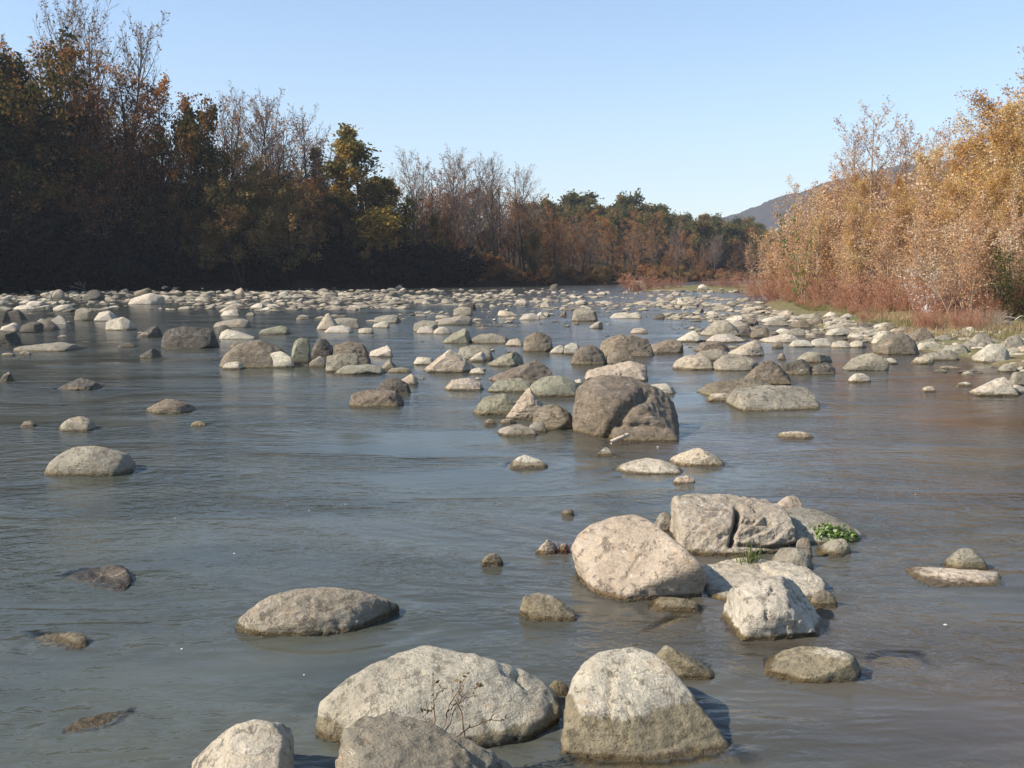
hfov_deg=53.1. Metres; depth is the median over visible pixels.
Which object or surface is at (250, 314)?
stone
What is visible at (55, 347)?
boulder
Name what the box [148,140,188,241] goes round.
autumn tree
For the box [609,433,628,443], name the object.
driftwood stick
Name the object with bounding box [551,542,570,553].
red sprig
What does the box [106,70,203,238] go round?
autumn tree
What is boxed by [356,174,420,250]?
oak tree
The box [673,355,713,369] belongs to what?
boulder
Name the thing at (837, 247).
willow shrub
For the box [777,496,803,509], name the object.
stone
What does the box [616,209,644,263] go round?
autumn tree
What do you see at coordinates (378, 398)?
boulder
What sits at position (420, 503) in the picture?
water
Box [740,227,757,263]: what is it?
autumn tree
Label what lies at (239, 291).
boulder
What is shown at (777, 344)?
stone
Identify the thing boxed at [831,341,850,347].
boulder
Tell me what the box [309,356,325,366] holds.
stone
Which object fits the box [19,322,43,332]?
boulder
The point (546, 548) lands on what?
stone
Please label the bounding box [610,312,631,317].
boulder
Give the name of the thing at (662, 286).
red shrub
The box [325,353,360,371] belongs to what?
boulder
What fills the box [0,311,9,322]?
stone
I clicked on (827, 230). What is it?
willow shrub
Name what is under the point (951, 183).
poplar tree
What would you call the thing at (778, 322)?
boulder
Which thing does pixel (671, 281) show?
red shrub
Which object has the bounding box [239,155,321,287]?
willow tree
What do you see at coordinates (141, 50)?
bare tree
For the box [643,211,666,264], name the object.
autumn tree
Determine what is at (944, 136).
poplar tree
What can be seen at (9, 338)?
boulder
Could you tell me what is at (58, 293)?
boulder
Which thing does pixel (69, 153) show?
oak tree
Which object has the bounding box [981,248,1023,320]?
evergreen shrub
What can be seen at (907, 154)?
poplar tree
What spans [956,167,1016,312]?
poplar tree
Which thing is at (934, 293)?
seedhead shrub
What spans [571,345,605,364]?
boulder
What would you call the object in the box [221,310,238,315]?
boulder
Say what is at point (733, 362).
boulder
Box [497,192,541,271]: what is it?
autumn tree
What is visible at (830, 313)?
stone
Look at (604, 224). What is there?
autumn tree
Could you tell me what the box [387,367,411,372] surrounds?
boulder
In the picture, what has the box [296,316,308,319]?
stone
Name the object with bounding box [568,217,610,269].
bare tree
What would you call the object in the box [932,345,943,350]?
stone
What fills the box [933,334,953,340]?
stone
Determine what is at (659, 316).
boulder
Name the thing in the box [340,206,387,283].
willow tree
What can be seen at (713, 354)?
boulder
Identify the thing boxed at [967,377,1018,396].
boulder
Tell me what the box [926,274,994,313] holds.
red shrub
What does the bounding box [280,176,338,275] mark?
autumn tree
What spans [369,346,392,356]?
boulder
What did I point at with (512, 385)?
boulder
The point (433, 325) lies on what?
boulder
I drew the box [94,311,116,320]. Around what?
boulder
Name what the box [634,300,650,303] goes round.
stone
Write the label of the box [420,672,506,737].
dry twig
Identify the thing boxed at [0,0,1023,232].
sky
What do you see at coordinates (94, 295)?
boulder
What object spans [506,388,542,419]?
boulder
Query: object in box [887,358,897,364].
stone
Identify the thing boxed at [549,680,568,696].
stone
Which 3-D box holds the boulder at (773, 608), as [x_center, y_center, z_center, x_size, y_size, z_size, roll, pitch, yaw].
[1.627,1.554,6.368,0.651,0.680,0.529,0,6,0]
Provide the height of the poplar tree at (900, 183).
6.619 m
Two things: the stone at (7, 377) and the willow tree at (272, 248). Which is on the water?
the stone at (7, 377)
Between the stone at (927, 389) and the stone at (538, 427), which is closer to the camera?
the stone at (538, 427)
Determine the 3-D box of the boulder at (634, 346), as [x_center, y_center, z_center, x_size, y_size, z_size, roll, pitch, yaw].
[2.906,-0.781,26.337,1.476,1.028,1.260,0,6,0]
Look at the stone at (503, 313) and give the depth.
48.23 m
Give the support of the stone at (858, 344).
on the ground at (490, 280)
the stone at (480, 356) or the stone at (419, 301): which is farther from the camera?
the stone at (419, 301)
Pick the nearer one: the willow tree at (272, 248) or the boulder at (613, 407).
the boulder at (613, 407)
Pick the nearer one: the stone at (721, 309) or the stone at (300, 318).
the stone at (300, 318)
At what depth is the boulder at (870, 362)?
22.17 m
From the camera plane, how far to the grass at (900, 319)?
35.81 m
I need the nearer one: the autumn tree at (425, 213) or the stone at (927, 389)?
the stone at (927, 389)
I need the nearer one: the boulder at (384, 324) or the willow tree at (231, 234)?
the boulder at (384, 324)
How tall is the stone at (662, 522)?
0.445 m
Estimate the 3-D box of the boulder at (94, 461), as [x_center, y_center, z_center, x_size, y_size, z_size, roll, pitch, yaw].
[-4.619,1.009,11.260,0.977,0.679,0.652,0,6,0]
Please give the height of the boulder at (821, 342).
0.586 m
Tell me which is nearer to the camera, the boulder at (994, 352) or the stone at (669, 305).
the boulder at (994, 352)
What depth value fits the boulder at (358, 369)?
21.58 m
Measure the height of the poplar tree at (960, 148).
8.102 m
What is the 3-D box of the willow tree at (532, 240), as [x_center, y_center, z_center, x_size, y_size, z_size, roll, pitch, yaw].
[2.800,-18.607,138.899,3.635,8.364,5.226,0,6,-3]
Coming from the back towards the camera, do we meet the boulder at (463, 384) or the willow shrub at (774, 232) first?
the willow shrub at (774, 232)
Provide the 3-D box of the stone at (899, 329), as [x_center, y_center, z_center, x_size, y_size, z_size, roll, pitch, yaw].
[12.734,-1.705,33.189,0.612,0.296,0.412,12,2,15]
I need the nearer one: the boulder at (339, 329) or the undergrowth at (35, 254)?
the boulder at (339, 329)
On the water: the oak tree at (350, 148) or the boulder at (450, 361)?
the boulder at (450, 361)
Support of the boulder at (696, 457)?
on the water
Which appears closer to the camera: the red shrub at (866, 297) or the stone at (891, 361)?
the stone at (891, 361)
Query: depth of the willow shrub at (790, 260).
62.40 m
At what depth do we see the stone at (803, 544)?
7.83 m
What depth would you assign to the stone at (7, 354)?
26.11 m
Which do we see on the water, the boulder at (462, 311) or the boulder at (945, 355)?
the boulder at (462, 311)
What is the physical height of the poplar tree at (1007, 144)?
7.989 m
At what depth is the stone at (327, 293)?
86.48 m
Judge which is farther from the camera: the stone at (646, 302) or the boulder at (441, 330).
the stone at (646, 302)
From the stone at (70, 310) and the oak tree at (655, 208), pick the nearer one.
the stone at (70, 310)
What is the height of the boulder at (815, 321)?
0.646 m
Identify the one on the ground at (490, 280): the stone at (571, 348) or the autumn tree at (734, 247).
the autumn tree at (734, 247)
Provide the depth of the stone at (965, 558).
7.53 m
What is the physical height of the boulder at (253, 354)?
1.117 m
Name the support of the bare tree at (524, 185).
on the ground at (490, 280)
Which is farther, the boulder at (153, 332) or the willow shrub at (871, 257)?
the willow shrub at (871, 257)
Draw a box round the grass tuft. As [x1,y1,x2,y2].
[734,539,766,564]
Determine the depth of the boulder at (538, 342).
27.56 m
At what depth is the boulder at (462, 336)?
30.49 m
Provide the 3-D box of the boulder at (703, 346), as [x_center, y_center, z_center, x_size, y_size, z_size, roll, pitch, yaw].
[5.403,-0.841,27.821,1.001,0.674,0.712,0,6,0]
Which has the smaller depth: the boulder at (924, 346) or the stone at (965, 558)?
the stone at (965, 558)
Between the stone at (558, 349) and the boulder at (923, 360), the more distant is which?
the stone at (558, 349)
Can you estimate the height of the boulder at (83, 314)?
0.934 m
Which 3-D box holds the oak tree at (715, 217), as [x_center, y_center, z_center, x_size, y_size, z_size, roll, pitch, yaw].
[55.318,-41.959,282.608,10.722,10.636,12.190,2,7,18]
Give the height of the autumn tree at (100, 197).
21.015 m
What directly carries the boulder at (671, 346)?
on the water
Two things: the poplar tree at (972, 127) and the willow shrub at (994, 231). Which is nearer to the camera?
the willow shrub at (994, 231)
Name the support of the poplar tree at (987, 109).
on the ground at (490, 280)
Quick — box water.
[0,279,1023,767]
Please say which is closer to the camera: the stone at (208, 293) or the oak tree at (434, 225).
the stone at (208, 293)
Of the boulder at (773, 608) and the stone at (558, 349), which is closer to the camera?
the boulder at (773, 608)
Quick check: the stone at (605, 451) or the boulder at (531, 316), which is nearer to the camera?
the stone at (605, 451)
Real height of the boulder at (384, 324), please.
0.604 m
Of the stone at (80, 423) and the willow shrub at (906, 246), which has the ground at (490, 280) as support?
the willow shrub at (906, 246)
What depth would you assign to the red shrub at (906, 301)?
42.83 m
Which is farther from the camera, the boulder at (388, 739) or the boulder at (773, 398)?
the boulder at (773, 398)
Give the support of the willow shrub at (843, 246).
on the ground at (490, 280)
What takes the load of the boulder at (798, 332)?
on the ground at (490, 280)
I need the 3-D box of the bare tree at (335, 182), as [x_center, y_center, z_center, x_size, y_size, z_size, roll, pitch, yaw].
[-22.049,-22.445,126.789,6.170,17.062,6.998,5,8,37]
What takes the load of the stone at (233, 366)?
on the water
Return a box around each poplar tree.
[805,147,863,221]
[807,114,883,235]
[830,95,918,236]
[832,172,882,295]
[861,117,932,221]
[866,173,919,299]
[871,142,954,260]
[881,120,918,212]
[904,126,948,214]
[919,175,973,286]
[923,131,997,307]
[929,109,968,182]
[944,86,1023,273]
[948,98,998,172]
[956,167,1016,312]
[968,69,1023,209]
[973,120,1023,310]
[974,46,1023,181]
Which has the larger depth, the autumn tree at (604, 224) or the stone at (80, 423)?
the autumn tree at (604, 224)
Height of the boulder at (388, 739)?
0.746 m
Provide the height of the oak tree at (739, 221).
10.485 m
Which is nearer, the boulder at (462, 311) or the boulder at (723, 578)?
the boulder at (723, 578)
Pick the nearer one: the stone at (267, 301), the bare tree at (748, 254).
the stone at (267, 301)
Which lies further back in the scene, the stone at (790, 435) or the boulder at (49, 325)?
the boulder at (49, 325)
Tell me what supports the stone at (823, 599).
on the water
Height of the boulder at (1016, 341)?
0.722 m
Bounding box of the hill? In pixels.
[722,159,974,235]
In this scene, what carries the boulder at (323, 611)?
on the water
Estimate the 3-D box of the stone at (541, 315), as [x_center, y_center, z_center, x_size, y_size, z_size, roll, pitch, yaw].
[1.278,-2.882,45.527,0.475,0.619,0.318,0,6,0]
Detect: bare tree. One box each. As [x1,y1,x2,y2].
[15,0,109,140]
[43,0,164,223]
[84,7,173,224]
[213,79,263,261]
[230,88,284,264]
[236,94,311,193]
[267,102,349,257]
[317,136,357,242]
[384,146,443,243]
[430,147,495,251]
[436,152,498,256]
[468,155,516,256]
[500,161,556,267]
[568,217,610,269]
[660,224,687,264]
[706,234,725,269]
[743,242,753,268]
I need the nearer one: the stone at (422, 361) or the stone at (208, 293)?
the stone at (422, 361)
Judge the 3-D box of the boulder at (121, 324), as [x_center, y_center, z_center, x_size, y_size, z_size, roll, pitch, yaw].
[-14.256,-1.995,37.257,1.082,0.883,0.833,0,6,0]
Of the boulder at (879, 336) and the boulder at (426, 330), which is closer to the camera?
the boulder at (879, 336)
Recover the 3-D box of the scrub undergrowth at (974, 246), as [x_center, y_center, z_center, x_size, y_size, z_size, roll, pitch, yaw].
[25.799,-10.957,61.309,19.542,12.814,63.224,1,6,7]
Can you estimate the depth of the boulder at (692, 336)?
31.13 m
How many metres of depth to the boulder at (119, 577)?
7.30 m
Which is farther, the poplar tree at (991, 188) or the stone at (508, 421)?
the poplar tree at (991, 188)
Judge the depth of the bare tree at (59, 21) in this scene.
111.13 m
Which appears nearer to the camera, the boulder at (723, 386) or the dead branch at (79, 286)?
the boulder at (723, 386)
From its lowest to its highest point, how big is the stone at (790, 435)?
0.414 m
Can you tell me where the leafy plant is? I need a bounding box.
[808,522,858,542]
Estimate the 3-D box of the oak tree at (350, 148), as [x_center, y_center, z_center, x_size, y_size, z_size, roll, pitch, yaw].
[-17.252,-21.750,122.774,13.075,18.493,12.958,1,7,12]
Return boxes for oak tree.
[0,14,122,212]
[0,65,63,208]
[8,72,111,217]
[151,93,238,253]
[164,141,242,245]
[311,187,369,246]
[317,122,422,250]
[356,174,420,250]
[398,208,414,249]
[426,215,445,255]
[517,194,564,250]
[554,189,605,238]
[609,188,650,242]
[636,201,678,217]
[671,211,692,221]
[695,212,728,221]
[730,215,755,225]
[744,221,767,230]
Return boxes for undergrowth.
[0,33,785,291]
[750,89,1023,329]
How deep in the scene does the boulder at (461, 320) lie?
40.64 m
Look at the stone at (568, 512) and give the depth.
9.16 m
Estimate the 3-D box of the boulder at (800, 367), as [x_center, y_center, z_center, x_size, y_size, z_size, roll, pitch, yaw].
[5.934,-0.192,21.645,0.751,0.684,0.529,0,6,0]
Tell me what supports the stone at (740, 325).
on the water
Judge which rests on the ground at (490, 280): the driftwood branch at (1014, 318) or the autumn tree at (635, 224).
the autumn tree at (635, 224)
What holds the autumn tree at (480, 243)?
on the ground at (490, 280)
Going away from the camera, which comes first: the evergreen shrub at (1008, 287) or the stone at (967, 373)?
the stone at (967, 373)
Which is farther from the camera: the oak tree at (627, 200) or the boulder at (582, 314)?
the oak tree at (627, 200)
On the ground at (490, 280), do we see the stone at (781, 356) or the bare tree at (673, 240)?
the bare tree at (673, 240)
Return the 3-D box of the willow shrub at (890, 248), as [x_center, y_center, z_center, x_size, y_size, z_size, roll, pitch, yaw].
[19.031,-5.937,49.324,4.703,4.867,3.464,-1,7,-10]
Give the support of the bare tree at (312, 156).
on the ground at (490, 280)
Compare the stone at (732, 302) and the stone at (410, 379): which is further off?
the stone at (732, 302)
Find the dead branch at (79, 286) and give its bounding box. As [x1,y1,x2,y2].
[70,282,87,291]
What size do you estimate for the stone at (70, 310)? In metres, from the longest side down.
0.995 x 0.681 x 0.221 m
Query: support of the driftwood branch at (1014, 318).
on the grass at (900, 319)
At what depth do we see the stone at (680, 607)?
6.63 m
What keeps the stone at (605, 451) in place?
on the water
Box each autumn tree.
[56,80,143,238]
[70,62,198,244]
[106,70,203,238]
[108,140,199,241]
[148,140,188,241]
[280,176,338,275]
[415,199,449,251]
[423,193,476,253]
[457,187,506,262]
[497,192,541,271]
[536,204,581,274]
[568,209,600,274]
[595,215,633,269]
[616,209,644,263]
[627,220,654,264]
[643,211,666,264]
[677,230,696,269]
[723,238,744,266]
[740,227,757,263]
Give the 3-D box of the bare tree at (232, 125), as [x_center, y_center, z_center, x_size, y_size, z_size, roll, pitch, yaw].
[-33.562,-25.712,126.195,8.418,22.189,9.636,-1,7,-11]
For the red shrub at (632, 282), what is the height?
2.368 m
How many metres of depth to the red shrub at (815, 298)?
54.77 m
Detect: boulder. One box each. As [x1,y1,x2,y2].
[0,323,19,331]
[0,330,21,345]
[8,310,26,320]
[13,342,86,351]
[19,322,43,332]
[26,301,44,305]
[35,631,89,649]
[40,320,59,330]
[44,446,135,476]
[51,316,68,324]
[52,290,64,297]
[58,378,105,390]
[63,711,131,732]
[65,564,131,591]
[74,308,95,320]
[83,290,104,299]
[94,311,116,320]
[105,317,136,330]
[128,293,164,304]
[134,288,152,295]
[137,326,162,337]
[146,399,195,413]
[161,326,219,348]
[192,719,293,767]
[213,319,250,327]
[215,325,231,333]
[219,304,239,311]
[219,329,255,338]
[219,339,286,367]
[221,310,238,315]
[229,341,242,348]
[234,288,243,294]
[235,587,398,637]
[259,326,290,334]
[270,351,294,367]
[311,339,332,359]
[315,645,560,748]
[317,313,338,329]
[325,325,353,332]
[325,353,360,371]
[333,341,370,364]
[334,317,359,327]
[335,364,386,374]
[335,711,511,767]
[349,389,403,406]
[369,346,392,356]
[373,315,400,322]
[373,321,389,327]
[376,378,410,393]
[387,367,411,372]
[413,320,437,331]
[416,326,433,333]
[423,349,474,372]
[433,327,451,333]
[437,315,471,324]
[442,328,470,343]
[444,378,483,390]
[453,302,475,310]
[453,307,472,314]
[458,345,493,359]
[470,333,508,343]
[473,393,516,423]
[486,351,523,366]
[487,378,530,392]
[488,360,552,383]
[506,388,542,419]
[516,299,527,303]
[519,313,539,319]
[523,332,552,351]
[529,375,578,396]
[532,404,572,429]
[540,301,549,306]
[550,284,559,289]
[560,647,738,767]
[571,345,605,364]
[571,515,705,630]
[572,308,597,320]
[572,375,678,461]
[583,361,647,381]
[599,334,653,356]
[606,351,634,364]
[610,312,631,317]
[615,458,682,474]
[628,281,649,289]
[629,312,641,317]
[630,328,647,333]
[651,339,683,352]
[652,313,664,318]
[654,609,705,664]
[669,448,724,471]
[669,493,795,557]
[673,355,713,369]
[677,331,699,341]
[694,341,729,351]
[696,349,727,360]
[696,378,770,395]
[697,284,707,290]
[700,320,739,335]
[703,557,825,618]
[705,334,745,342]
[713,353,757,370]
[721,575,826,659]
[726,385,819,410]
[728,320,742,324]
[728,340,763,355]
[738,325,750,335]
[744,360,790,385]
[750,327,769,337]
[759,334,797,342]
[763,319,788,325]
[780,328,805,335]
[780,359,810,374]
[786,508,864,568]
[788,340,812,346]
[792,320,810,327]
[797,351,831,362]
[807,317,822,325]
[810,362,835,374]
[811,338,830,346]
[825,328,848,335]
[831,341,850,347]
[842,353,888,370]
[868,656,921,662]
[871,331,889,343]
[873,333,919,354]
[905,566,1003,586]
[908,327,932,341]
[910,356,933,364]
[917,341,940,350]
[923,349,956,360]
[940,344,968,353]
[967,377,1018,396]
[969,333,993,344]
[972,344,1010,362]
[1002,335,1023,348]
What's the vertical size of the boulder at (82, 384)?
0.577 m
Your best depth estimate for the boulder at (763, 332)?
32.90 m
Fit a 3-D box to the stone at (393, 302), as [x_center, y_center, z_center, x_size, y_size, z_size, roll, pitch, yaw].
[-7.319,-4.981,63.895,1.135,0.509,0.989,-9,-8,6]
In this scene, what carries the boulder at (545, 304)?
in the water
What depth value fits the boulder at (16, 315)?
44.10 m
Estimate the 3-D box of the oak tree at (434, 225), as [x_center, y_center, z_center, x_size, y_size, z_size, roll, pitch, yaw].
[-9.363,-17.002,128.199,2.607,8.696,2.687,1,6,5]
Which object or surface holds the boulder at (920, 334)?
on the ground at (490, 280)
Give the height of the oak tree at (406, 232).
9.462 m
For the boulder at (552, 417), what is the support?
on the water
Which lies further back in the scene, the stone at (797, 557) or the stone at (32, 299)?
the stone at (32, 299)
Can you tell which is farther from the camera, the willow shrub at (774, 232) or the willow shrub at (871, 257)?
the willow shrub at (774, 232)
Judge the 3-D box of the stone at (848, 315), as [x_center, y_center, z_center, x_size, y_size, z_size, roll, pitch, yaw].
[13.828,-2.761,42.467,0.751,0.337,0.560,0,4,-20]
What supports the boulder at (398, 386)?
on the water
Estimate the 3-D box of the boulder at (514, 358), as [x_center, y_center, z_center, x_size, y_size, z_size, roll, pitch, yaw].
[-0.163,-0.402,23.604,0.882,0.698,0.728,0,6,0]
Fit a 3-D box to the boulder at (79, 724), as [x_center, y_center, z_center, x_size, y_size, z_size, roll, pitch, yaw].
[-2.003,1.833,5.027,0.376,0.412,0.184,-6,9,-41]
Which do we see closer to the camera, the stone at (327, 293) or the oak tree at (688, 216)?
the stone at (327, 293)
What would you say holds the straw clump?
on the ground at (490, 280)
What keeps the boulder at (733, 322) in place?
on the ground at (490, 280)
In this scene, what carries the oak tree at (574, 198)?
on the ground at (490, 280)
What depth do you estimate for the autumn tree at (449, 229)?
135.70 m
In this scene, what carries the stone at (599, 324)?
on the water
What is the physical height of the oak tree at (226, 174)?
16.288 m
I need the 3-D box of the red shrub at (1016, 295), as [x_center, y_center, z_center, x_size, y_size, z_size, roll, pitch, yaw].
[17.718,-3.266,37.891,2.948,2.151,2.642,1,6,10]
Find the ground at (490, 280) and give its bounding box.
[0,228,1023,757]
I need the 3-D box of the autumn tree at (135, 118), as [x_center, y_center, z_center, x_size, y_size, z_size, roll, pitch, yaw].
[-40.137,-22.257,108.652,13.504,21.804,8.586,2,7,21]
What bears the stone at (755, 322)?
on the water
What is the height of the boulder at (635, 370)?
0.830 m
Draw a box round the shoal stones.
[0,286,1023,379]
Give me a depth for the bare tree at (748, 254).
238.36 m
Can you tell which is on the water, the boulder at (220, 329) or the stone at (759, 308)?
the boulder at (220, 329)
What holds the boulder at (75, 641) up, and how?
on the water
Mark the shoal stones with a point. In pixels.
(696, 315)
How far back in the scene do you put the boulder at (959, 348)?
26.36 m
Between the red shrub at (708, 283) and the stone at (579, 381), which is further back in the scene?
the red shrub at (708, 283)
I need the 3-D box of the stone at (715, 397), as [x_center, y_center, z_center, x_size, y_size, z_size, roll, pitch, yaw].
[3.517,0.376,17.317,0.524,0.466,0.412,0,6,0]
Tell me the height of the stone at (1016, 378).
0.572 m
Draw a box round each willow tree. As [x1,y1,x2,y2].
[176,197,226,284]
[194,136,276,285]
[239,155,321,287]
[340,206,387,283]
[520,216,546,275]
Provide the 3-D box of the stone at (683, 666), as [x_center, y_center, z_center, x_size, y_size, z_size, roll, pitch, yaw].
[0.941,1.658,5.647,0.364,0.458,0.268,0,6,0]
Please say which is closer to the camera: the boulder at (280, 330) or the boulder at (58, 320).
the boulder at (280, 330)
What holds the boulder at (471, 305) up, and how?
on the water
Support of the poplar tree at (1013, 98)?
on the ground at (490, 280)
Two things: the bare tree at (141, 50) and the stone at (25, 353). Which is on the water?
the stone at (25, 353)
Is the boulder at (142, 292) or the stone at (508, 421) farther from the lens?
the boulder at (142, 292)
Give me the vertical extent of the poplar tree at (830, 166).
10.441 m
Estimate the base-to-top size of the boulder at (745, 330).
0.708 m
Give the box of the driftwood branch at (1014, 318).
[1004,315,1023,322]
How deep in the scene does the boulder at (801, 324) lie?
38.52 m
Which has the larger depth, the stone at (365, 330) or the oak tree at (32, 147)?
the oak tree at (32, 147)
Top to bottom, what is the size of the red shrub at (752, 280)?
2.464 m
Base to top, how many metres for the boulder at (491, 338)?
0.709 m
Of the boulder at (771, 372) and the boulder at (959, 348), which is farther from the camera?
the boulder at (959, 348)
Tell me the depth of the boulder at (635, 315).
45.93 m
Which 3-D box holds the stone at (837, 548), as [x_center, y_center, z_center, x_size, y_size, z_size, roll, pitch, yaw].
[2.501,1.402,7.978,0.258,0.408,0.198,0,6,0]
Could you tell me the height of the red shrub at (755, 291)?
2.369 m
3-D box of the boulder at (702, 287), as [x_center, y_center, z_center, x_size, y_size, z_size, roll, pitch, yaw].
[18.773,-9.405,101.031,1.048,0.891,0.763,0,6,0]
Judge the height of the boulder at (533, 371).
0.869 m
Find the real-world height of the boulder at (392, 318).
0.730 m
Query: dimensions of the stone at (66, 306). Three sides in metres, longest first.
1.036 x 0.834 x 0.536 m
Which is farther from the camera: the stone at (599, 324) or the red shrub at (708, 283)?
the red shrub at (708, 283)
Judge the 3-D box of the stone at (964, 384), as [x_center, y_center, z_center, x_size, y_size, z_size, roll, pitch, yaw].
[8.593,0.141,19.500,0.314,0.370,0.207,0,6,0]
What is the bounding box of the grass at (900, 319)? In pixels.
[787,296,1023,339]
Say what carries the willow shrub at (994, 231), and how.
on the ground at (490, 280)
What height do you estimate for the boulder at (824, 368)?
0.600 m
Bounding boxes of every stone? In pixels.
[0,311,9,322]
[0,372,13,381]
[1,353,14,355]
[14,305,35,309]
[19,351,30,354]
[20,298,35,300]
[21,421,36,426]
[53,304,72,309]
[58,416,96,431]
[61,309,76,311]
[118,343,137,346]
[140,349,161,357]
[190,421,206,426]
[200,291,213,294]
[222,362,243,369]
[224,301,240,303]
[246,312,255,315]
[251,303,265,307]
[260,299,272,303]
[291,338,311,363]
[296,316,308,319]
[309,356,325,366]
[320,292,336,294]
[358,328,373,332]
[373,294,384,296]
[382,359,396,371]
[387,301,402,304]
[402,374,418,384]
[413,357,432,364]
[414,299,428,302]
[440,304,457,305]
[441,298,454,303]
[468,351,486,361]
[469,368,484,374]
[481,553,503,566]
[484,419,497,433]
[498,310,517,315]
[498,424,536,435]
[500,419,516,424]
[505,338,522,345]
[506,455,547,468]
[520,592,577,621]
[529,422,546,432]
[535,539,557,554]
[537,312,545,318]
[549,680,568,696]
[550,345,563,353]
[558,543,569,553]
[561,509,574,516]
[564,343,579,354]
[575,300,587,304]
[575,379,582,384]
[589,321,602,327]
[596,447,614,470]
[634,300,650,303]
[649,596,700,628]
[652,383,675,393]
[654,512,670,531]
[656,645,714,679]
[662,304,674,307]
[672,475,694,484]
[706,311,720,314]
[706,393,728,401]
[712,307,728,310]
[725,315,743,320]
[727,301,742,304]
[734,323,747,327]
[741,306,765,309]
[748,319,758,324]
[751,310,768,313]
[761,317,778,322]
[764,646,860,683]
[770,547,813,569]
[772,341,782,347]
[775,431,813,439]
[776,328,786,333]
[777,310,793,316]
[777,353,785,359]
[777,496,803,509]
[796,537,812,557]
[807,313,820,317]
[810,331,826,334]
[810,590,837,633]
[815,539,850,556]
[823,312,836,316]
[841,313,852,317]
[847,334,862,338]
[847,373,870,382]
[850,341,866,347]
[858,323,872,327]
[863,333,876,336]
[874,322,885,326]
[881,322,894,330]
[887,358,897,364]
[895,327,912,332]
[918,338,936,343]
[920,386,935,392]
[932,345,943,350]
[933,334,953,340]
[942,548,988,570]
[956,382,971,386]
[962,341,977,346]
[962,371,973,374]
[997,364,1017,372]
[1009,372,1023,386]
[1013,384,1023,393]
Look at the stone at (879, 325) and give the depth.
35.76 m
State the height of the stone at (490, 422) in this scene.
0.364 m
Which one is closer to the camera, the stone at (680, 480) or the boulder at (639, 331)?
the stone at (680, 480)
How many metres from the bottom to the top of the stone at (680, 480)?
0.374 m
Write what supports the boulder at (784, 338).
on the ground at (490, 280)
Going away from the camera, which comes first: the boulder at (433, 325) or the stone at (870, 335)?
the stone at (870, 335)
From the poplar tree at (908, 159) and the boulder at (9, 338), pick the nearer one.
the boulder at (9, 338)
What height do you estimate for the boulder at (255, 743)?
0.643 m
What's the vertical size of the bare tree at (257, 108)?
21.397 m
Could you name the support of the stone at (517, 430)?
on the water
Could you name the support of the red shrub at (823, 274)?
on the ground at (490, 280)
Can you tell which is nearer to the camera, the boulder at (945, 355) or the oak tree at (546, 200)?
the boulder at (945, 355)
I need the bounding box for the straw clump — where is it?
[954,307,1014,327]
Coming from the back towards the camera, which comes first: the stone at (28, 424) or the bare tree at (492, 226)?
the bare tree at (492, 226)
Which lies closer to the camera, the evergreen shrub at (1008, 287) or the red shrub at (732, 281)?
the evergreen shrub at (1008, 287)
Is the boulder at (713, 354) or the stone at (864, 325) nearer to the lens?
the boulder at (713, 354)
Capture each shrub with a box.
[616,269,664,290]
[639,277,670,289]
[666,274,688,287]
[699,277,719,286]
[711,270,763,287]
[715,277,730,286]
[734,273,767,295]
[743,241,782,298]
[747,273,781,299]
[748,228,799,298]
[752,272,794,301]
[762,193,818,294]
[768,228,831,298]
[769,259,802,299]
[775,172,883,297]
[775,275,815,300]
[777,198,813,301]
[790,271,834,302]
[802,271,848,303]
[803,187,890,298]
[805,226,867,300]
[824,271,877,307]
[829,266,899,307]
[833,216,895,303]
[844,217,924,303]
[857,212,939,303]
[864,267,927,311]
[891,269,941,313]
[896,245,984,317]
[901,210,962,297]
[905,272,959,314]
[923,207,1007,281]
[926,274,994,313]
[951,267,1023,319]
[956,206,1023,311]
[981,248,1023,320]
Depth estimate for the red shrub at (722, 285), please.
103.39 m
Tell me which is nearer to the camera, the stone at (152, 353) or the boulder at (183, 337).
the stone at (152, 353)
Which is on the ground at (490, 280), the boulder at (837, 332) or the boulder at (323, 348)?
the boulder at (837, 332)
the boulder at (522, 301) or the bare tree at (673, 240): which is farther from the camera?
the bare tree at (673, 240)
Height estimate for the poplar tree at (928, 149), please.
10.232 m
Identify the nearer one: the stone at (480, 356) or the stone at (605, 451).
the stone at (605, 451)
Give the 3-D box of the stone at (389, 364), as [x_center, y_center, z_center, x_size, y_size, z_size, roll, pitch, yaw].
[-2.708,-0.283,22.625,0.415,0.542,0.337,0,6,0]
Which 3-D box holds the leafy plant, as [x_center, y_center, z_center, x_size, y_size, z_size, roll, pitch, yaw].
[2.572,1.212,8.364,0.514,0.190,0.333,0,6,0]
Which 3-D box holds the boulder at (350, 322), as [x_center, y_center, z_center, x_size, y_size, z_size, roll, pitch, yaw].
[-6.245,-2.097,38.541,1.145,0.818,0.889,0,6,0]
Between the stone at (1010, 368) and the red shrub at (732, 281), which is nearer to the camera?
the stone at (1010, 368)
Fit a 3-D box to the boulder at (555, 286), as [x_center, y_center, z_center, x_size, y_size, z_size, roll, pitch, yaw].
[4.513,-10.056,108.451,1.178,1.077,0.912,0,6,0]
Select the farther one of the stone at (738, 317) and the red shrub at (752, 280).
the red shrub at (752, 280)
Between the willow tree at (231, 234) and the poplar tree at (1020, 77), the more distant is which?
the willow tree at (231, 234)
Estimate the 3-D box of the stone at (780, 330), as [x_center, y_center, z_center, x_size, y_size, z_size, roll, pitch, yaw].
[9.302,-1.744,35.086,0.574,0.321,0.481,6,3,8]
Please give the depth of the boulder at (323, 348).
24.67 m

